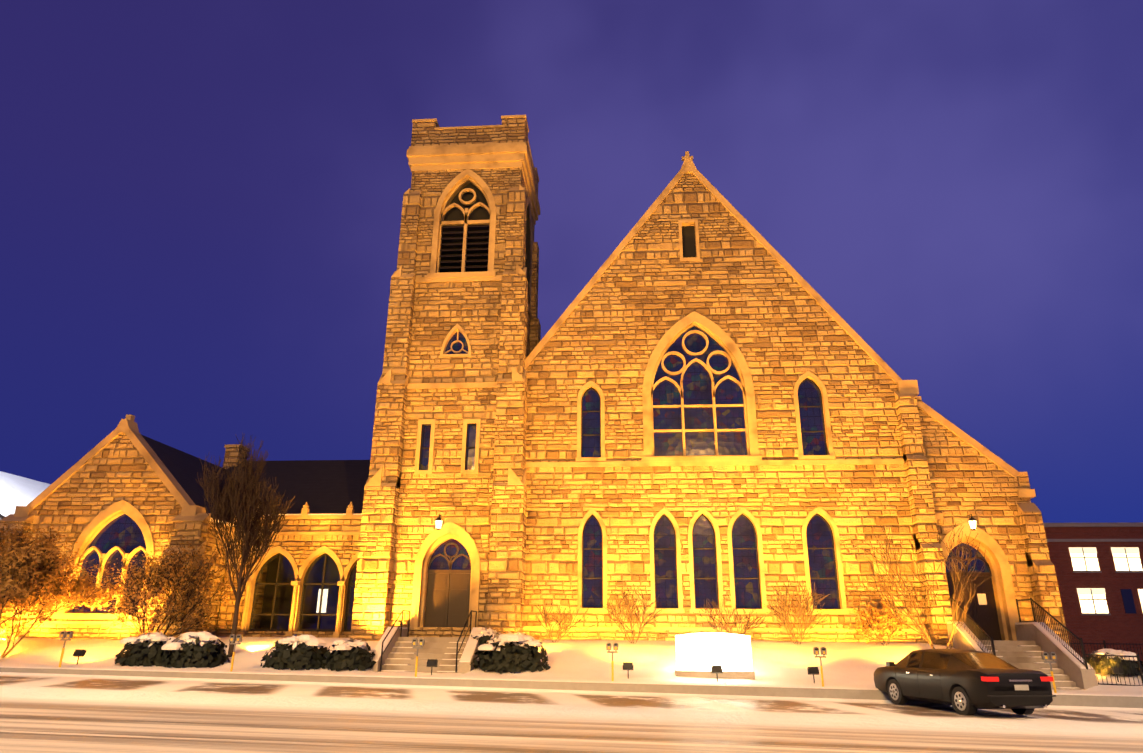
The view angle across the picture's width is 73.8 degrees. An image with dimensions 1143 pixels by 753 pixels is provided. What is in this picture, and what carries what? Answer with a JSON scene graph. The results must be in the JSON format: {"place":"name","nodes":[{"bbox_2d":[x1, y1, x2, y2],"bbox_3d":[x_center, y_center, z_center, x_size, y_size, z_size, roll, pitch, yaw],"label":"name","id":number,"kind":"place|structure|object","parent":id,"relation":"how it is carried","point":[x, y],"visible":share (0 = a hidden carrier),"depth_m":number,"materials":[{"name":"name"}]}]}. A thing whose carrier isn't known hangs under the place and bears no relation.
{"place":"outdoors","nodes":[
{"label":"outdoors","id":0,"kind":"place"},
{"bbox_2d":[389,168,534,626],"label":"church tower","id":1,"kind":"structure","parent":0,"point":[447,490],"depth_m":32.20,"materials":[{"name":"beige stone"}]},
{"bbox_2d":[434,514,442,529],"bbox_3d":[-5.193,5.739,29.949,0.329,0.616,0.617,-1,-19,4],"label":"wall lantern","id":2,"kind":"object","parent":1,"relation":"attached to","point":[438,522],"depth_m":29.74,"materials":[{"name":"white glass"}]},
{"bbox_2d":[0,637,1142,752],"bbox_3d":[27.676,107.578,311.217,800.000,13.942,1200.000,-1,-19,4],"label":"ground","id":3,"kind":"structure","parent":0,"point":[50,714],"depth_m":15.65,"materials":[{"name":"white snow"}]},
{"bbox_2d":[0,471,50,519],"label":"snowy roof","id":4,"kind":"structure","parent":3,"relation":"on","point":[15,490],"depth_m":45.59,"materials":[{"name":"white snow"}]},
{"bbox_2d":[0,523,126,657],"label":"gold tree","id":5,"kind":"object","parent":3,"relation":"on","point":[30,577],"visible":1,"depth_m":26.61,"materials":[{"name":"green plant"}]},
{"bbox_2d":[59,631,72,666],"bbox_3d":[-16.074,8.639,24.083,0.370,1.140,0.117,-1,-19,4],"label":"parking meter","id":6,"kind":"object","parent":3,"relation":"on","point":[67,634],"visible":0.96,"depth_m":24.16,"materials":[{"name":"yellow paint"}]},
{"bbox_2d":[73,649,85,664],"bbox_3d":[-16.552,9.433,25.582,0.340,0.500,0.242,-1,-19,4],"label":"floodlight","id":7,"kind":"object","parent":3,"relation":"on","point":[78,653],"visible":0.9,"depth_m":25.56,"materials":[{"name":"black metal"}]},
{"bbox_2d":[0,414,210,639],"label":"gabled wing","id":8,"kind":"structure","parent":3,"relation":"on","point":[126,532],"depth_m":30.39,"materials":[{"name":"beige stone"}]},
{"bbox_2d":[9,433,267,634],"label":"gabled wall","id":9,"kind":"structure","parent":3,"relation":"on","point":[117,468],"depth_m":31.05,"materials":[{"name":"beige stone"}]},
{"bbox_2d":[142,435,369,526],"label":"church wing roofs","id":10,"kind":"structure","parent":9,"relation":"on","point":[327,486],"depth_m":37.00,"materials":[{"name":"black"}]},
{"bbox_2d":[114,631,174,666],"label":"evergreen shrub","id":11,"kind":"object","parent":3,"relation":"on","point":[145,650],"visible":0.88,"depth_m":25.40,"materials":[{"name":"green plant"}]},
{"bbox_2d":[86,536,237,636],"bbox_3d":[-14.998,7.918,27.896,4.093,4.320,5.177,-12,-22,32],"label":"gold shrub","id":12,"kind":"object","parent":3,"relation":"on","point":[155,581],"visible":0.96,"depth_m":27.60,"materials":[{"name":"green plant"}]},
{"bbox_2d":[161,631,229,667],"bbox_3d":[-12.697,9.281,25.798,2.374,1.266,1.875,-1,-19,4],"label":"evergreen shrub","id":13,"kind":"object","parent":3,"relation":"on","point":[202,649],"visible":0.98,"depth_m":25.26,"materials":[{"name":"green plant"}]},
{"bbox_2d":[229,634,242,671],"bbox_3d":[-10.490,8.608,23.650,0.370,1.140,0.117,-1,-19,4],"label":"parking meter","id":14,"kind":"object","parent":3,"relation":"on","point":[234,638],"visible":0.98,"depth_m":23.73,"materials":[{"name":"yellow paint"}]},
{"bbox_2d":[196,434,294,656],"bbox_3d":[-12.198,6.178,28.045,3.152,7.983,2.935,-1,-19,4],"label":"tall bare tree","id":15,"kind":"object","parent":3,"relation":"on","point":[248,517],"visible":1,"depth_m":28.02,"materials":[{"name":"brown plant"}]},
{"bbox_2d":[215,502,361,637],"bbox_3d":[-10.947,9.480,33.610,7.600,7.400,3.550,-1,-19,4],"label":"arcade","id":16,"kind":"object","parent":3,"relation":"on","point":[323,591],"depth_m":32.88},
{"bbox_2d":[217,519,360,631],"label":"arcade wall","id":17,"kind":"structure","parent":3,"relation":"on","point":[300,549],"depth_m":32.73,"materials":[{"name":"stone"}]},
{"bbox_2d":[261,633,327,669],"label":"evergreen shrub","id":18,"kind":"object","parent":3,"relation":"on","point":[298,652],"visible":0.98,"depth_m":25.16,"materials":[{"name":"green plant"}]},
{"bbox_2d":[320,638,375,671],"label":"evergreen shrub","id":19,"kind":"object","parent":3,"relation":"on","point":[350,654],"visible":0.98,"depth_m":25.14,"materials":[{"name":"green plant"}]},
{"bbox_2d":[412,638,424,676],"bbox_3d":[-4.707,8.577,23.202,0.370,1.140,0.117,-1,-19,4],"label":"parking meter","id":20,"kind":"object","parent":3,"relation":"on","point":[415,642],"visible":0.94,"depth_m":23.28,"materials":[{"name":"yellow paint"}]},
{"bbox_2d":[427,659,437,674],"bbox_3d":[-4.425,9.236,24.157,0.340,0.500,0.242,-1,-19,4],"label":"floodlight","id":21,"kind":"object","parent":3,"relation":"on","point":[431,663],"visible":0.92,"depth_m":24.13,"materials":[{"name":"black metal"}]},
{"bbox_2d":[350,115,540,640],"bbox_3d":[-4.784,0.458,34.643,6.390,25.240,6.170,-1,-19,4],"label":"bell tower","id":22,"kind":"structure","parent":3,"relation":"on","point":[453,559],"depth_m":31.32,"materials":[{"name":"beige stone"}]},
{"bbox_2d":[466,628,500,655],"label":"evergreen shrub","id":23,"kind":"object","parent":3,"relation":"on","point":[487,634],"visible":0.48,"depth_m":26.81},
{"bbox_2d":[470,631,550,673],"bbox_3d":[-2.036,9.218,25.478,2.741,1.345,2.112,-1,-19,4],"label":"evergreen shrub","id":24,"kind":"object","parent":3,"relation":"on","point":[510,652],"visible":1,"depth_m":24.88,"materials":[{"name":"green plant"}]},
{"bbox_2d":[530,598,588,642],"bbox_3d":[-0.484,9.138,28.295,2.248,1.666,2.049,-1,-19,4],"label":"bare shrub","id":25,"kind":"object","parent":3,"relation":"on","point":[545,617],"visible":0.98,"depth_m":28.09,"materials":[{"name":"brown plant"}]},
{"bbox_2d":[0,666,1142,710],"bbox_3d":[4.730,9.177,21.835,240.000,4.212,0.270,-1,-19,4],"label":"kerb","id":26,"kind":"structure","parent":3,"relation":"on","point":[1100,702],"depth_m":22.28,"materials":[{"name":"concrete"}]},
{"bbox_2d":[606,642,618,680],"bbox_3d":[1.225,8.546,22.743,0.370,1.140,0.117,-1,-19,4],"label":"parking meter","id":27,"kind":"object","parent":3,"relation":"on","point":[609,646],"visible":0.94,"depth_m":22.82,"materials":[{"name":"yellow paint"}]},
{"bbox_2d":[584,584,663,643],"bbox_3d":[1.854,8.711,27.901,3.046,2.121,2.594,-5,-19,15],"label":"bare shrub","id":28,"kind":"object","parent":3,"relation":"on","point":[628,604],"visible":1,"depth_m":27.76,"materials":[{"name":"brown plant"}]},
{"bbox_2d":[623,662,632,678],"bbox_3d":[1.791,9.319,24.113,0.340,0.500,0.242,-1,-19,4],"label":"floodlight","id":29,"kind":"object","parent":3,"relation":"on","point":[628,666],"visible":0.9,"depth_m":24.08,"materials":[{"name":"black metal"}]},
{"bbox_2d":[675,633,754,679],"bbox_3d":[4.571,9.184,24.456,2.480,1.820,0.440,-1,-19,4],"label":"church sign","id":30,"kind":"object","parent":3,"relation":"on","point":[699,655],"visible":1,"depth_m":24.37,"materials":[{"name":"stone"}]},
{"bbox_2d":[711,665,722,681],"bbox_3d":[4.510,9.224,23.612,0.340,0.500,0.242,-1,-19,4],"label":"floodlight","id":31,"kind":"object","parent":3,"relation":"on","point":[716,669],"visible":0.92,"depth_m":23.59,"materials":[{"name":"black metal"}]},
{"bbox_2d":[524,173,925,628],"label":"wall","id":32,"kind":"structure","parent":3,"relation":"on","point":[755,301],"depth_m":30.82,"materials":[{"name":"beige stone"}]},
{"bbox_2d":[693,595,768,634],"bbox_3d":[5.974,8.914,27.826,2.372,1.753,1.942,13,-23,-33],"label":"bare shrub","id":33,"kind":"object","parent":3,"relation":"on","point":[728,622],"visible":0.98,"depth_m":27.73,"materials":[{"name":"brown plant"}]},
{"bbox_2d":[368,622,1097,689],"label":"steps","id":34,"kind":"structure","parent":3,"relation":"on","point":[1030,645],"depth_m":26.02,"materials":[{"name":"concrete"}]},
{"bbox_2d":[380,597,1142,685],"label":"railings","id":35,"kind":"object","parent":34,"relation":"on","point":[1084,662],"visible":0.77,"depth_m":25.31,"materials":[{"name":"black metal"}]},
{"bbox_2d":[523,151,952,645],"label":"stone trim","id":36,"kind":"structure","parent":3,"relation":"on","point":[696,400],"depth_m":30.32,"materials":[{"name":"beige stone"}]},
{"bbox_2d":[764,576,829,644],"bbox_3d":[8.220,8.391,27.358,2.392,2.482,2.596,-1,-19,4],"label":"bare shrub","id":37,"kind":"object","parent":3,"relation":"on","point":[781,613],"visible":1,"depth_m":27.48,"materials":[{"name":"brown plant"}]},
{"bbox_2d":[807,667,818,682],"bbox_3d":[7.524,9.287,23.669,0.340,0.500,0.242,-1,-19,4],"label":"floodlight","id":38,"kind":"object","parent":3,"relation":"on","point":[813,671],"visible":0.94,"depth_m":23.64,"materials":[{"name":"black metal"}]},
{"bbox_2d":[813,647,826,686],"bbox_3d":[7.308,8.513,22.271,0.370,1.140,0.117,-1,-19,4],"label":"parking meter","id":39,"kind":"object","parent":3,"relation":"on","point":[823,651],"visible":0.98,"depth_m":22.34,"materials":[{"name":"yellow paint"}]},
{"bbox_2d":[844,592,910,645],"bbox_3d":[11.106,8.706,27.269,2.339,1.916,1.940,12,-22,-31],"label":"bare shrub","id":40,"kind":"object","parent":3,"relation":"on","point":[883,621],"visible":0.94,"depth_m":27.21,"materials":[{"name":"brown plant"}]},
{"bbox_2d":[845,519,988,648],"bbox_3d":[11.866,7.376,26.317,5.336,4.793,2.686,-15,-24,39],"label":"bare tree","id":41,"kind":"object","parent":3,"relation":"on","point":[954,566],"visible":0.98,"depth_m":26.20,"materials":[{"name":"brown plant"}]},
{"bbox_2d":[874,649,1055,714],"bbox_3d":[9.926,7.919,19.948,1.975,1.475,4.930,4,-18,-10],"label":"car","id":42,"kind":"object","parent":3,"relation":"on","point":[966,682],"visible":0.98,"depth_m":18.64,"materials":[{"name":"black paint"}]},
{"bbox_2d":[918,408,1037,639],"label":"wall","id":43,"kind":"structure","parent":3,"relation":"on","point":[966,479],"depth_m":29.52,"materials":[{"name":"beige stone"}]},
{"bbox_2d":[916,396,1069,645],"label":"side entrance wing","id":44,"kind":"structure","parent":3,"relation":"on","point":[986,611],"depth_m":28.75,"materials":[{"name":"beige stone"}]},
{"bbox_2d":[967,514,977,530],"bbox_3d":[15.198,5.555,28.945,0.329,0.616,0.617,-1,-19,4],"label":"door lantern","id":45,"kind":"object","parent":44,"relation":"attached to","point":[973,527],"depth_m":28.75,"materials":[{"name":"white glass"}]},
{"bbox_2d":[1041,652,1056,692],"bbox_3d":[13.739,8.478,21.773,0.370,1.140,0.117,-1,-19,4],"label":"parking meter","id":46,"kind":"object","parent":3,"relation":"on","point":[1045,656],"visible":0.96,"depth_m":21.85,"materials":[{"name":"yellow paint"}]},
{"bbox_2d":[1043,522,1142,663],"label":"brick building","id":47,"kind":"structure","parent":3,"relation":"on","point":[1099,570],"depth_m":41.05,"materials":[{"name":"brick"},{"name":"glass"},{"name":"concrete"}]},
{"bbox_2d":[1070,640,1142,657],"bbox_3d":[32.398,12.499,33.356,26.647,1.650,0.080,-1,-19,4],"label":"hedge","id":48,"kind":"object","parent":3,"relation":"on","point":[1104,643],"visible":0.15,"depth_m":34.15,"materials":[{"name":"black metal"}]},
{"bbox_2d":[1083,649,1142,675],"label":"evergreen shrub","id":49,"kind":"object","parent":3,"relation":"on","point":[1109,652],"visible":0.6,"depth_m":24.84,"materials":[{"name":"green plant"}]},
{"bbox_2d":[1108,667,1122,681],"bbox_3d":[17.233,9.436,24.067,0.340,0.500,0.242,-1,-19,4],"label":"floodlight","id":50,"kind":"object","parent":3,"relation":"on","point":[1115,670],"visible":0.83,"depth_m":24.04,"materials":[{"name":"black metal"}]},
{"bbox_2d":[0,0,1142,522],"label":"sky","id":51,"kind":"structure","parent":0,"point":[201,201],"materials":[{"name":"blue"}]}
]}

